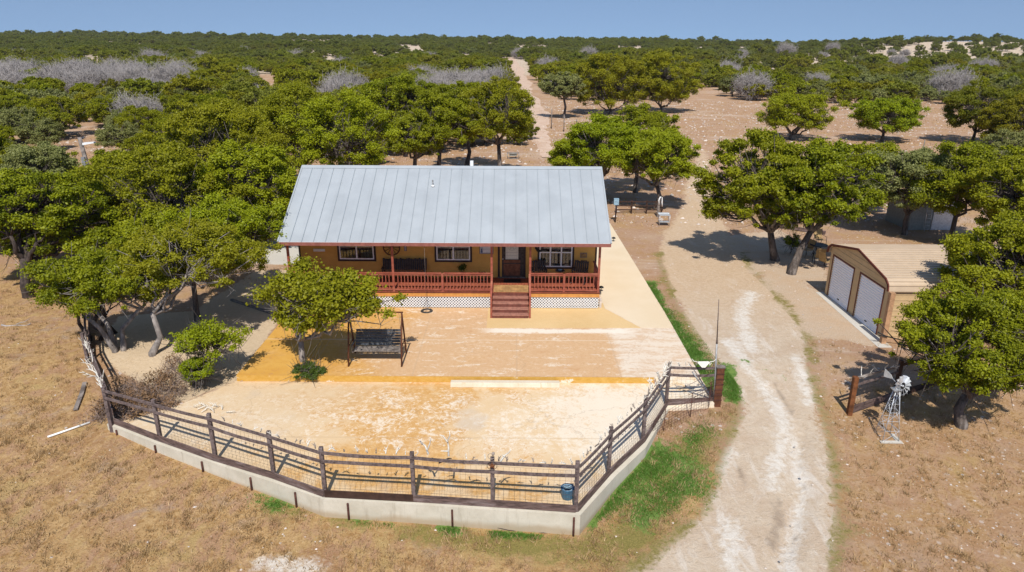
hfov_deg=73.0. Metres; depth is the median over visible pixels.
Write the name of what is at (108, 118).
scrub tree
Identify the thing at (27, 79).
oak tree
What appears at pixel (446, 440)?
elk antler
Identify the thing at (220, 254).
oak tree
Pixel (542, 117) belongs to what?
dirt track
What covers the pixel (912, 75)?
scrub tree
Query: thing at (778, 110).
oak tree
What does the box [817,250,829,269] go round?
patio chair
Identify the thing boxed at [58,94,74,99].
scrub tree
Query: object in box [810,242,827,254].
patio table
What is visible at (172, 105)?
oak tree
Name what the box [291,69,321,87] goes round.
oak tree
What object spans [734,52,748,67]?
dead tree
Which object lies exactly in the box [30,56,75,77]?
dead tree
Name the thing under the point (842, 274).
roll up door
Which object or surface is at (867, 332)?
garage apron
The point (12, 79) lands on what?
dead tree
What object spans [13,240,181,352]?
oak tree
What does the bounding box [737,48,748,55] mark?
dead tree
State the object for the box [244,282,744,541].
green grass
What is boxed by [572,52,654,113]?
oak tree
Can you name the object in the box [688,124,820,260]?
oak tree
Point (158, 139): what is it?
oak tree
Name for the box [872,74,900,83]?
oak tree
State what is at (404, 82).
oak tree
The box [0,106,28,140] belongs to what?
scrub tree
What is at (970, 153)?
oak tree
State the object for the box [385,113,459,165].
oak tree
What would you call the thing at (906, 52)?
dead tree
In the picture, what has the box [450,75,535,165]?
oak tree
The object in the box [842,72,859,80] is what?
oak tree
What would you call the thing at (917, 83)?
scrub tree
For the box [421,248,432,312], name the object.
tire swing
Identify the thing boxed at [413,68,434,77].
oak tree
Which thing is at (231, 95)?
oak tree
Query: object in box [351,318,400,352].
swing bench
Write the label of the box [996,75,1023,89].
scrub tree
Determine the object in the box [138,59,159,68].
oak tree
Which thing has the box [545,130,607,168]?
oak tree
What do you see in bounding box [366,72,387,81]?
oak tree
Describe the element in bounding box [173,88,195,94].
juniper tree
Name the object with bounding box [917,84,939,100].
scrub tree
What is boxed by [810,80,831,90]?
scrub tree
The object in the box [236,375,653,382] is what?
patio step
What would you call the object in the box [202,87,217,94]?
juniper tree
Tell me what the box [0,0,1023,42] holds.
sky
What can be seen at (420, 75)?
oak tree
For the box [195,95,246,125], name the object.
oak tree
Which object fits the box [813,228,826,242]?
patio chair
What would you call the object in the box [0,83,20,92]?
scrub tree
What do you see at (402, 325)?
swing stand
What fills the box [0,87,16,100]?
oak tree
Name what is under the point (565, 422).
patio
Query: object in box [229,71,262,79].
oak tree
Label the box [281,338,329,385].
shrub
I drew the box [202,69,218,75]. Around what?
oak tree
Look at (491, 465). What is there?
star ornament
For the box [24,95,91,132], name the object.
oak tree
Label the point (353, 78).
dead tree
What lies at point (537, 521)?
retaining wall
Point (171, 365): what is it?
brush pile
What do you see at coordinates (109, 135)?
scrub tree
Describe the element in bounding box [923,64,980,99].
dead tree
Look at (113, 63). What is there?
dead tree
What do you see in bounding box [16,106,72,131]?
oak tree
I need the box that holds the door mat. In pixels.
[504,279,520,282]
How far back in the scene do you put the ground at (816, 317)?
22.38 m
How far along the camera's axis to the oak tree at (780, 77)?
160.74 m
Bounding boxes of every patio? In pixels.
[124,377,713,504]
[236,230,698,379]
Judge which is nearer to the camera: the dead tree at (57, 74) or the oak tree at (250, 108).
the oak tree at (250, 108)
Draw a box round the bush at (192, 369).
[167,337,226,396]
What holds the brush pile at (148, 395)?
on the ground at (816, 317)
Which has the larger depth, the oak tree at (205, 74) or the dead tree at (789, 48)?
the dead tree at (789, 48)
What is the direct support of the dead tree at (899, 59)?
on the ground at (816, 317)
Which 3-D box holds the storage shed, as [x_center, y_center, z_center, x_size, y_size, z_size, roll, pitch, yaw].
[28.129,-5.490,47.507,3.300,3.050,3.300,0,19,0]
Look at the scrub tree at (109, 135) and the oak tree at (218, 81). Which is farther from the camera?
the oak tree at (218, 81)
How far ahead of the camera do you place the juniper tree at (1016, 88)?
154.75 m
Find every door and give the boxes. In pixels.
[502,247,523,276]
[828,257,853,310]
[854,274,883,332]
[930,205,952,229]
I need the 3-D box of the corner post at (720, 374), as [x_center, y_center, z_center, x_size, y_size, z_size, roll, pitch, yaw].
[7.184,3.624,24.122,0.300,1.840,0.200,0,19,0]
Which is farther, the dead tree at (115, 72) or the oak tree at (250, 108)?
the dead tree at (115, 72)
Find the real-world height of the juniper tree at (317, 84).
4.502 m
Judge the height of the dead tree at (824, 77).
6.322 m
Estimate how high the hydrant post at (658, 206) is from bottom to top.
1.630 m
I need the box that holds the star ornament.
[487,461,496,469]
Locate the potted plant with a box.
[457,263,466,279]
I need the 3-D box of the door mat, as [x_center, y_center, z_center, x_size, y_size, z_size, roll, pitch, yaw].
[0.011,-0.250,33.633,0.820,0.016,0.550,0,19,0]
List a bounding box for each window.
[337,246,375,260]
[434,246,471,261]
[537,247,573,268]
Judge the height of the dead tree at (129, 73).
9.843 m
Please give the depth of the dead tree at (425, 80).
147.51 m
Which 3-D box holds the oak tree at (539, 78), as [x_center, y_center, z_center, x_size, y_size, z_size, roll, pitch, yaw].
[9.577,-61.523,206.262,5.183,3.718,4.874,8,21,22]
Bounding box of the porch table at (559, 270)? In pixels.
[555,269,564,281]
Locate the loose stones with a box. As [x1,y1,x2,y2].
[8,217,1023,571]
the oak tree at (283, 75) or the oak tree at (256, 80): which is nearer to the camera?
the oak tree at (256, 80)
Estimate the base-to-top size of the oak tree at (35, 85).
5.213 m
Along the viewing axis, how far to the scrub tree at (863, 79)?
182.90 m
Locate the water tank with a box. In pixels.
[248,236,298,264]
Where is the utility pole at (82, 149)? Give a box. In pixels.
[77,137,102,221]
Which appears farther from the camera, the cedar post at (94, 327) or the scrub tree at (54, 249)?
the scrub tree at (54, 249)
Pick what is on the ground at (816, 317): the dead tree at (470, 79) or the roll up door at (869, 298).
the dead tree at (470, 79)
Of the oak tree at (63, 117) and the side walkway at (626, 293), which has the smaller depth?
the side walkway at (626, 293)
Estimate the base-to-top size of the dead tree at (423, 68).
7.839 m
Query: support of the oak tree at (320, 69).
on the ground at (816, 317)
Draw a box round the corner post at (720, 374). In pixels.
[713,365,725,406]
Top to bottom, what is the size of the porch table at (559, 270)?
0.605 m
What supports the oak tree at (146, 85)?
on the ground at (816, 317)
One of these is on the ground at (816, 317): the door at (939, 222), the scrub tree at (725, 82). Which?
the scrub tree at (725, 82)
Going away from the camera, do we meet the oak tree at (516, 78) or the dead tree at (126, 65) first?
the oak tree at (516, 78)
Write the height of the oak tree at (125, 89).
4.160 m
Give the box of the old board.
[73,382,86,410]
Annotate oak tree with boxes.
[0,80,27,92]
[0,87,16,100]
[0,93,34,113]
[0,99,11,108]
[0,125,17,140]
[0,140,27,154]
[0,166,123,298]
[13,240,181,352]
[16,76,60,84]
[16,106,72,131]
[17,77,67,92]
[19,67,39,74]
[23,80,60,92]
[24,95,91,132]
[32,146,78,170]
[37,153,166,227]
[56,202,198,257]
[68,85,92,95]
[71,82,98,88]
[71,140,256,232]
[72,90,106,101]
[81,148,147,165]
[84,94,133,123]
[89,87,104,91]
[105,212,285,356]
[111,103,170,132]
[112,86,131,96]
[115,108,159,127]
[115,133,162,150]
[120,77,164,94]
[135,97,298,183]
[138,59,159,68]
[142,114,188,136]
[148,132,189,147]
[149,143,229,198]
[151,81,171,93]
[157,190,287,321]
[158,91,202,115]
[161,73,206,95]
[186,69,214,78]
[187,137,299,248]
[188,78,221,94]
[191,90,229,104]
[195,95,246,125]
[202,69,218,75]
[203,77,227,86]
[208,63,244,77]
[208,79,256,99]
[219,74,232,80]
[222,68,249,79]
[226,90,252,100]
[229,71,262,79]
[231,175,289,224]
[235,76,249,83]
[237,74,251,78]
[237,104,264,123]
[238,86,279,105]
[242,76,277,87]
[243,253,407,362]
[244,79,342,174]
[249,85,289,100]
[273,68,310,85]
[274,84,405,169]
[289,80,312,87]
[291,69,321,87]
[295,91,349,111]
[315,65,338,75]
[329,85,354,92]
[332,104,371,142]
[339,68,353,73]
[340,65,363,69]
[351,70,438,156]
[353,69,372,73]
[357,72,373,80]
[365,112,401,150]
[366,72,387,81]
[377,70,393,77]
[379,83,418,94]
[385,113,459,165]
[391,70,418,77]
[397,87,485,165]
[411,73,428,82]
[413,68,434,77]
[426,80,491,165]
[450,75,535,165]
[462,130,485,146]
[489,77,521,88]
[498,72,519,81]
[534,74,548,81]
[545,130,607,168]
[562,68,590,81]
[562,109,641,177]
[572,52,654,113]
[589,83,603,100]
[607,100,681,192]
[607,126,700,208]
[623,49,705,111]
[684,70,701,81]
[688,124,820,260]
[702,73,724,86]
[707,64,738,78]
[713,69,734,76]
[739,64,765,71]
[739,69,761,77]
[741,67,761,71]
[742,83,770,100]
[753,85,852,139]
[756,135,890,274]
[757,69,793,90]
[772,78,811,95]
[803,67,831,75]
[808,70,827,75]
[825,79,862,100]
[827,74,848,80]
[832,140,906,216]
[836,88,872,106]
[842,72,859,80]
[847,95,931,140]
[865,79,896,89]
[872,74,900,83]
[872,277,1023,429]
[879,80,919,100]
[899,137,1023,236]
[922,69,952,76]
[933,207,1023,313]
[956,153,1023,236]
[965,73,990,91]
[998,72,1023,81]
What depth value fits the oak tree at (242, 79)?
149.61 m
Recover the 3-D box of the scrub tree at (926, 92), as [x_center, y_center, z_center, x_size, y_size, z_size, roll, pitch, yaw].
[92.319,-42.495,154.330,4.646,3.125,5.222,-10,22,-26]
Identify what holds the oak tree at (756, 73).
on the ground at (816, 317)
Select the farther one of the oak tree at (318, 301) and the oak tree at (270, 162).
the oak tree at (270, 162)
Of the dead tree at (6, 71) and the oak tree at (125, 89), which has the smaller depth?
the oak tree at (125, 89)
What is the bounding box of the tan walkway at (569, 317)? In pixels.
[487,303,639,327]
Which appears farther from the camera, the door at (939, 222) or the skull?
the door at (939, 222)
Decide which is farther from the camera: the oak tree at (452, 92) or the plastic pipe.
the oak tree at (452, 92)
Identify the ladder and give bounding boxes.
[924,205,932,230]
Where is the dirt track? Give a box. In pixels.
[503,57,551,157]
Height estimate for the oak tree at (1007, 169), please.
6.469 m
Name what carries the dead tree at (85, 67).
on the ground at (816, 317)
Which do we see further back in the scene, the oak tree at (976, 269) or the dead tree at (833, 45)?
the dead tree at (833, 45)
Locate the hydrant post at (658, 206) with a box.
[656,197,662,216]
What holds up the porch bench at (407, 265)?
on the house
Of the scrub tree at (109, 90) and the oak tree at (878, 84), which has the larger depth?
the oak tree at (878, 84)
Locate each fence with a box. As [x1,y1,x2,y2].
[80,313,716,512]
[616,200,663,213]
[646,371,713,432]
[846,358,936,415]
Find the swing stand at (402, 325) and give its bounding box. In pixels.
[348,311,406,366]
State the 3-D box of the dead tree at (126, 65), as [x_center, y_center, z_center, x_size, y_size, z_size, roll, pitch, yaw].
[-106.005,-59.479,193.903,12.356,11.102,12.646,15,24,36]
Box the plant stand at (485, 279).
[478,272,486,281]
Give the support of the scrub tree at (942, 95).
on the ground at (816, 317)
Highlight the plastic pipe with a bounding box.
[47,421,89,437]
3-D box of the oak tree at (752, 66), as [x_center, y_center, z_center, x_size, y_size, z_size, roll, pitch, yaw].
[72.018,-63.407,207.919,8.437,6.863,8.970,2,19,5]
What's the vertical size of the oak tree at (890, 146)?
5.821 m
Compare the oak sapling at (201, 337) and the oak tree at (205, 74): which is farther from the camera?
the oak tree at (205, 74)
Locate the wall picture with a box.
[580,253,586,257]
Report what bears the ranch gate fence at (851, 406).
on the ground at (816, 317)
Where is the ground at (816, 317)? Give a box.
[0,39,1023,571]
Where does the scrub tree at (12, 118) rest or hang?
on the ground at (816, 317)
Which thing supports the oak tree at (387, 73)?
on the ground at (816, 317)
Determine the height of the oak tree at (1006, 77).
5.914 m
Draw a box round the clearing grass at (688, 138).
[58,100,1020,227]
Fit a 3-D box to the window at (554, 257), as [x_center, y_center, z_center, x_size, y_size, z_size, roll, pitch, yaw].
[2.139,-1.630,33.703,1.780,1.660,0.057,0,19,0]
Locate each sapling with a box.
[148,306,253,385]
[779,227,805,254]
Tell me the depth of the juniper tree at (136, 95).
119.99 m
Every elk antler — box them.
[419,437,430,454]
[440,431,449,455]
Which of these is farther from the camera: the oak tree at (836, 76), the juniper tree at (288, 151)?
the oak tree at (836, 76)
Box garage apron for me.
[816,292,891,347]
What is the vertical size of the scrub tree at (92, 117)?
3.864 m
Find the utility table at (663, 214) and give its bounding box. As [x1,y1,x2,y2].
[658,212,670,225]
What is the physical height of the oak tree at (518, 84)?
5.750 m
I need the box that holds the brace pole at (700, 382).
[692,371,708,394]
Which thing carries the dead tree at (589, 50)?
on the ground at (816, 317)
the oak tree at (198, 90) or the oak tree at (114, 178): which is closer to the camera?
the oak tree at (114, 178)
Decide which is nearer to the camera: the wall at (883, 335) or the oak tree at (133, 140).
the wall at (883, 335)
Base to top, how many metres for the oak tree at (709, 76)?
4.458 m
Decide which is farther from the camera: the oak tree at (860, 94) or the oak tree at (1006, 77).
the oak tree at (1006, 77)
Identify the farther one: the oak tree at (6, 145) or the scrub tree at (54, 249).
the oak tree at (6, 145)
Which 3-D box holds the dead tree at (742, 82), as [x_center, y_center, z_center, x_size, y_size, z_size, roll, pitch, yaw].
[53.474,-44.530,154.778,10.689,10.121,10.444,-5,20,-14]
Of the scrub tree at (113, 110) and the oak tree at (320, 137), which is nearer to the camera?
the oak tree at (320, 137)
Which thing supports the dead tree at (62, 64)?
on the ground at (816, 317)
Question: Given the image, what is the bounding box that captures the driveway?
[627,150,843,571]
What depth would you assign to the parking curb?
25.45 m
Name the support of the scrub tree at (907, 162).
on the ground at (816, 317)
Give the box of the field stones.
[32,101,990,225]
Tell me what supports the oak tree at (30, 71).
on the ground at (816, 317)
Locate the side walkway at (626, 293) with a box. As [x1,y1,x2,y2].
[596,224,672,327]
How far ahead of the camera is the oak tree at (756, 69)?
203.31 m
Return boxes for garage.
[825,244,1023,337]
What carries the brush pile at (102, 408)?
on the ground at (816, 317)
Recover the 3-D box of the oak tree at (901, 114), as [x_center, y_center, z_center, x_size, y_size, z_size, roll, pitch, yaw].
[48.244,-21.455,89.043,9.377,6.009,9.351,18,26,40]
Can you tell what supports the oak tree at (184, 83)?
on the ground at (816, 317)
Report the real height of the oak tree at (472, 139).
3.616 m
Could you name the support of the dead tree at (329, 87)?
on the ground at (816, 317)
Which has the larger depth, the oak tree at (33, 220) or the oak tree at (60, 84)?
the oak tree at (60, 84)
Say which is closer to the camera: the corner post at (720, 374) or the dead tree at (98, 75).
the corner post at (720, 374)
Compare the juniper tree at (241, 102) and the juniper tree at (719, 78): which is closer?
the juniper tree at (241, 102)
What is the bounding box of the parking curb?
[450,380,559,387]
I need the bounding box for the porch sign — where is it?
[479,247,489,253]
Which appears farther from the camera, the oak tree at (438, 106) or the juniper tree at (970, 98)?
the juniper tree at (970, 98)
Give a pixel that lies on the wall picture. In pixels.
(583, 255)
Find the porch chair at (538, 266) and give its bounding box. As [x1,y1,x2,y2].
[531,259,546,283]
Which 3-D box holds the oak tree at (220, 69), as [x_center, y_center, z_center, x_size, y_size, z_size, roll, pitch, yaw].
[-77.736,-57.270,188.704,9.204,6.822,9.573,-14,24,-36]
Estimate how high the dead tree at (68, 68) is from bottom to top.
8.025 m
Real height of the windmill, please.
2.416 m
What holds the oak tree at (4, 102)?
on the ground at (816, 317)
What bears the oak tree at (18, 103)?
on the ground at (816, 317)
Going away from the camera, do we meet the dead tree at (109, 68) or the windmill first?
the windmill
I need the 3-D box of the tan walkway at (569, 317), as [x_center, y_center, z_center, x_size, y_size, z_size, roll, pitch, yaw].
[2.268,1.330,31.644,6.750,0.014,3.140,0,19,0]
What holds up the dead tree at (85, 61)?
on the ground at (816, 317)
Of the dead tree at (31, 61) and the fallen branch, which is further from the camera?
the dead tree at (31, 61)
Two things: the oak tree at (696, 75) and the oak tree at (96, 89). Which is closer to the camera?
the oak tree at (96, 89)
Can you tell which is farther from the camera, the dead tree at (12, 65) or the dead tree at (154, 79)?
the dead tree at (12, 65)
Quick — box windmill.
[874,369,910,443]
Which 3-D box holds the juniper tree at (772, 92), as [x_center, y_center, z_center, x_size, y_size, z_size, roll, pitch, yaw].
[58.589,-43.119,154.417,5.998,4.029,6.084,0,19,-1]
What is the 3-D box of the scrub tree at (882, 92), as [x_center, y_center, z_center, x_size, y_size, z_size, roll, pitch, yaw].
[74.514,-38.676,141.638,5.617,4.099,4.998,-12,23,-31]
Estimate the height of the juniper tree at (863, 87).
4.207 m
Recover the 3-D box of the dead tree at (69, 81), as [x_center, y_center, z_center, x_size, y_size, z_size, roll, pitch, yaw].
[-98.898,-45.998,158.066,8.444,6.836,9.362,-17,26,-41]
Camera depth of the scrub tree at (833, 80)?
180.36 m
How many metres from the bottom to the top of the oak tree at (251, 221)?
5.761 m
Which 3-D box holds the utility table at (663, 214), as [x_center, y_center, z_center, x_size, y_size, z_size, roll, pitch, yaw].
[10.402,-4.561,47.320,0.760,0.840,0.500,0,19,0]
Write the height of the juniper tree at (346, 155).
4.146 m
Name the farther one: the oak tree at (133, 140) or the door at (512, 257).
the oak tree at (133, 140)
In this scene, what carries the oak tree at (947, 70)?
on the ground at (816, 317)
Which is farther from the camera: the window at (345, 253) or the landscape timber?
the window at (345, 253)
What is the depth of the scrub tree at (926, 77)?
182.98 m
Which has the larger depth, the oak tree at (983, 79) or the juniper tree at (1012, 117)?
the oak tree at (983, 79)
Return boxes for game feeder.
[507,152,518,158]
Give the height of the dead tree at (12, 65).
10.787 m
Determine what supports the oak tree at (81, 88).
on the ground at (816, 317)
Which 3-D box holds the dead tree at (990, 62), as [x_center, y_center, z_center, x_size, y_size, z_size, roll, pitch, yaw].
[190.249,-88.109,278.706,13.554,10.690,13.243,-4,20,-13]
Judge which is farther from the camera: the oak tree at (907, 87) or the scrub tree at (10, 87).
the oak tree at (907, 87)
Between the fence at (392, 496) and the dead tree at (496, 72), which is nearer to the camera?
the fence at (392, 496)
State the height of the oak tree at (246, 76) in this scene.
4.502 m
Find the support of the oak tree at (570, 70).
on the ground at (816, 317)
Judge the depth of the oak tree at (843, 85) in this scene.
146.01 m
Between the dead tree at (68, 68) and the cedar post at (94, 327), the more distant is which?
the dead tree at (68, 68)
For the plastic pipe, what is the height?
0.145 m
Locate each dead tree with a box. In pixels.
[0,55,41,67]
[0,57,33,73]
[0,64,36,79]
[0,67,42,84]
[1,60,40,68]
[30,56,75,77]
[44,66,79,79]
[53,58,94,66]
[56,61,71,70]
[59,56,94,69]
[60,70,94,92]
[65,57,110,73]
[71,61,120,87]
[94,55,124,67]
[96,62,119,72]
[106,66,135,79]
[109,88,165,113]
[110,55,153,68]
[110,64,146,83]
[114,61,151,83]
[120,60,152,68]
[138,49,169,55]
[140,59,190,81]
[146,75,165,82]
[156,58,193,72]
[162,55,197,70]
[237,66,260,76]
[312,72,356,93]
[320,63,369,86]
[407,63,436,74]
[415,73,447,84]
[424,66,465,82]
[436,76,471,88]
[447,67,479,75]
[452,70,490,84]
[463,70,481,80]
[476,59,516,81]
[510,45,522,58]
[534,52,557,66]
[580,43,599,53]
[720,57,740,69]
[729,63,775,100]
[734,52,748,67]
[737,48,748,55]
[775,40,798,53]
[801,70,829,80]
[818,51,829,56]
[825,41,839,49]
[888,51,908,65]
[898,49,911,55]
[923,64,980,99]
[928,64,954,71]
[969,56,999,66]
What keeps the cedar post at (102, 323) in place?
on the ground at (816, 317)
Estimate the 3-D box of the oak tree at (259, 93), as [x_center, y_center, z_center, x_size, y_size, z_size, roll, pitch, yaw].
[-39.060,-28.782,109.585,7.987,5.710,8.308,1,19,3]
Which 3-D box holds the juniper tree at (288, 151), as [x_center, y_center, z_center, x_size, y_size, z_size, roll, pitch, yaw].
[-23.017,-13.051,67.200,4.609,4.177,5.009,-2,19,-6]
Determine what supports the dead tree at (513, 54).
on the ground at (816, 317)
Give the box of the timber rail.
[779,226,825,233]
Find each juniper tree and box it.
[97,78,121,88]
[123,93,152,98]
[130,89,146,94]
[135,94,161,105]
[152,92,170,100]
[164,93,184,103]
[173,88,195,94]
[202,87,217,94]
[225,98,248,106]
[255,135,294,166]
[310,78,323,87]
[334,128,388,160]
[505,128,529,144]
[515,121,539,137]
[703,79,714,86]
[714,75,730,86]
[767,84,784,97]
[859,82,870,90]
[939,78,1023,141]
[973,92,1023,141]
[991,76,1003,84]
[1005,85,1023,92]
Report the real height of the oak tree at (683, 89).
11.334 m
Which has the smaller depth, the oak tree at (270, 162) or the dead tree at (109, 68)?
the oak tree at (270, 162)
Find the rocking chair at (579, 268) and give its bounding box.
[570,260,588,284]
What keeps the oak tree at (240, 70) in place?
on the ground at (816, 317)
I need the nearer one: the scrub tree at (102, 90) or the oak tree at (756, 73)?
the scrub tree at (102, 90)
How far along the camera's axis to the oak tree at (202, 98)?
96.84 m
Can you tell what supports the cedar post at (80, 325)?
on the ground at (816, 317)
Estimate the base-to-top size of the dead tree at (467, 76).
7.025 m
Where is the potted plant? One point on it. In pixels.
(461, 267)
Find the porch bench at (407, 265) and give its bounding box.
[381,258,426,281]
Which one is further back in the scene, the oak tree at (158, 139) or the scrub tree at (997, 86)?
the scrub tree at (997, 86)
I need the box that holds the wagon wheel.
[383,246,399,255]
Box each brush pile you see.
[74,383,158,428]
[90,367,202,416]
[147,349,212,382]
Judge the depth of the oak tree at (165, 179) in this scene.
36.10 m
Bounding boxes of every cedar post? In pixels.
[76,296,92,340]
[92,296,102,339]
[97,300,117,334]
[98,300,117,334]
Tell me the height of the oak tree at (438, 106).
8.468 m
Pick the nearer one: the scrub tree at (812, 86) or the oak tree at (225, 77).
the scrub tree at (812, 86)
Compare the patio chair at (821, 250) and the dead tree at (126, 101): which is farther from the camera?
the dead tree at (126, 101)
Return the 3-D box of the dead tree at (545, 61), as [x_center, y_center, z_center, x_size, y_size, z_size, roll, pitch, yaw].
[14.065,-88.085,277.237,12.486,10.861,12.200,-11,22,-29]
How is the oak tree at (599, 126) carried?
on the ground at (816, 317)
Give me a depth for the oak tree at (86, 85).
145.69 m
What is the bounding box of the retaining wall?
[107,409,668,536]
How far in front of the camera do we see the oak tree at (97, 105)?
97.58 m
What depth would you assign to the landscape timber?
32.41 m
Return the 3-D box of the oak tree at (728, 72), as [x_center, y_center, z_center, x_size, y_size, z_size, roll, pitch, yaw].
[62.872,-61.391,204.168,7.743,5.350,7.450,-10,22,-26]
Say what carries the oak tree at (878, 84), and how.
on the ground at (816, 317)
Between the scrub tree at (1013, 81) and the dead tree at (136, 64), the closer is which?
the scrub tree at (1013, 81)
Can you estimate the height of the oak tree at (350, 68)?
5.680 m
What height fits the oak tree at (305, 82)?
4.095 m
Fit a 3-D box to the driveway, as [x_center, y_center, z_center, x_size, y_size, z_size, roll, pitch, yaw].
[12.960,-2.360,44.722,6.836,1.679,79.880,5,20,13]
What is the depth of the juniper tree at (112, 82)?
152.70 m
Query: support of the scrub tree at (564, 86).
on the ground at (816, 317)
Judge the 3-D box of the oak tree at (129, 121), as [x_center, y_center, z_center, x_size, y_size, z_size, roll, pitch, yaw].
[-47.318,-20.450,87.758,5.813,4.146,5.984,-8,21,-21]
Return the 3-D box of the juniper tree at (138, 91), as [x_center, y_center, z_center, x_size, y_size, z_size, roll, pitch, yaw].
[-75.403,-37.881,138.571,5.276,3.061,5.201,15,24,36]
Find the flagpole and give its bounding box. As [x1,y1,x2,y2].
[713,299,718,399]
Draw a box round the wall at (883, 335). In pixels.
[878,292,901,343]
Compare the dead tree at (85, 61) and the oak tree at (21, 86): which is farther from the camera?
the dead tree at (85, 61)
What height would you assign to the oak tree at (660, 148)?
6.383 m
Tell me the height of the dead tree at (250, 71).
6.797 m
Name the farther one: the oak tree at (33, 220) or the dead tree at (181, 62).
the dead tree at (181, 62)
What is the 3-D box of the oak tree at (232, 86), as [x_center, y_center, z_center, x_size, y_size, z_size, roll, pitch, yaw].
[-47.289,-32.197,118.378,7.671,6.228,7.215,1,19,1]
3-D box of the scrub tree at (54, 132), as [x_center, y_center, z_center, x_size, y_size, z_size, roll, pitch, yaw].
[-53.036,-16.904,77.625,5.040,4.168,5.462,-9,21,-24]
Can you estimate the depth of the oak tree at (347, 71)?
199.08 m
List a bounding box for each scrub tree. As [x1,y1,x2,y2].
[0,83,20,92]
[0,105,43,143]
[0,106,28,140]
[0,140,80,184]
[1,235,62,261]
[11,91,51,100]
[12,116,66,145]
[20,89,51,95]
[37,87,67,96]
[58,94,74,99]
[83,89,124,102]
[91,104,116,125]
[92,120,142,151]
[97,85,129,96]
[103,106,123,123]
[103,109,125,127]
[536,71,587,118]
[718,73,746,96]
[797,83,835,99]
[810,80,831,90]
[828,78,839,82]
[850,73,874,82]
[856,71,877,78]
[859,144,967,234]
[862,87,891,100]
[867,75,889,87]
[893,71,921,79]
[903,79,922,88]
[912,75,937,88]
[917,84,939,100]
[917,88,938,100]
[930,90,950,103]
[976,128,1023,157]
[987,71,1009,81]
[987,81,1003,89]
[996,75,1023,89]
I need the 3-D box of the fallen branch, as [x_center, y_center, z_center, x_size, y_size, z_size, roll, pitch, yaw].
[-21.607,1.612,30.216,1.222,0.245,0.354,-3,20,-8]
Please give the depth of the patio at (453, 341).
27.91 m
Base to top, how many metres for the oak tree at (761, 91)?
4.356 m
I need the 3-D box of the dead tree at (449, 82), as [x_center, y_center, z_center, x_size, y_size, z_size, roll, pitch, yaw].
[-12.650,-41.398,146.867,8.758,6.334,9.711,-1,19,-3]
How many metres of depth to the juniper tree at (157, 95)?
126.17 m
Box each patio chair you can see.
[804,239,816,256]
[812,248,826,264]
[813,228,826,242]
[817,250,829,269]
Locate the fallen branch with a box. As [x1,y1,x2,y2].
[1,319,30,326]
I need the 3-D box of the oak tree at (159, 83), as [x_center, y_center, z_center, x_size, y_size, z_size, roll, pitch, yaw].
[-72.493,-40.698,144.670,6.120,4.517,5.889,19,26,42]
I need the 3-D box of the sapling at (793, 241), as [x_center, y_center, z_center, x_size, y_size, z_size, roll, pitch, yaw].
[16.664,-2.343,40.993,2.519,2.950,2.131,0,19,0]
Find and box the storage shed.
[885,187,956,229]
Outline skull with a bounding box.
[692,359,715,367]
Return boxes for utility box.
[613,198,618,221]
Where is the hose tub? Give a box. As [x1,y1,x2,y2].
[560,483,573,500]
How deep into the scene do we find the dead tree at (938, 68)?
243.50 m
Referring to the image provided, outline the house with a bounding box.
[277,161,611,317]
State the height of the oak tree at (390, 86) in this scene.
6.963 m
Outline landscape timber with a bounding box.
[230,299,270,313]
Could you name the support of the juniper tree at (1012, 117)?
on the ground at (816, 317)
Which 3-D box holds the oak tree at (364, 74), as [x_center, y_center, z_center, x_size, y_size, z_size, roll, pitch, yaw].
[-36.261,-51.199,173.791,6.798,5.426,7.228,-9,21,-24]
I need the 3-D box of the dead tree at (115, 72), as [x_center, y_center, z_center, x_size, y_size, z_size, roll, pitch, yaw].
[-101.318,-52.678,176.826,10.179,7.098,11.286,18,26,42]
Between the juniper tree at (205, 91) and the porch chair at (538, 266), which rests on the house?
the porch chair at (538, 266)
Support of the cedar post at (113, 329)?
on the ground at (816, 317)
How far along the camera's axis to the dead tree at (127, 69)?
169.87 m
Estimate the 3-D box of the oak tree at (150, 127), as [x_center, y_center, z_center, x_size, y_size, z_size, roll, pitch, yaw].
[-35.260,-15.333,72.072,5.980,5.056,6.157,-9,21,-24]
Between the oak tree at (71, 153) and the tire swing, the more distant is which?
the oak tree at (71, 153)
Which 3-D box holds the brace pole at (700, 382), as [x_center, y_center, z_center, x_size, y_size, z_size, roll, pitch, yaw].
[6.658,3.511,24.154,0.991,1.303,0.060,-6,20,-17]
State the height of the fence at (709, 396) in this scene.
1.872 m

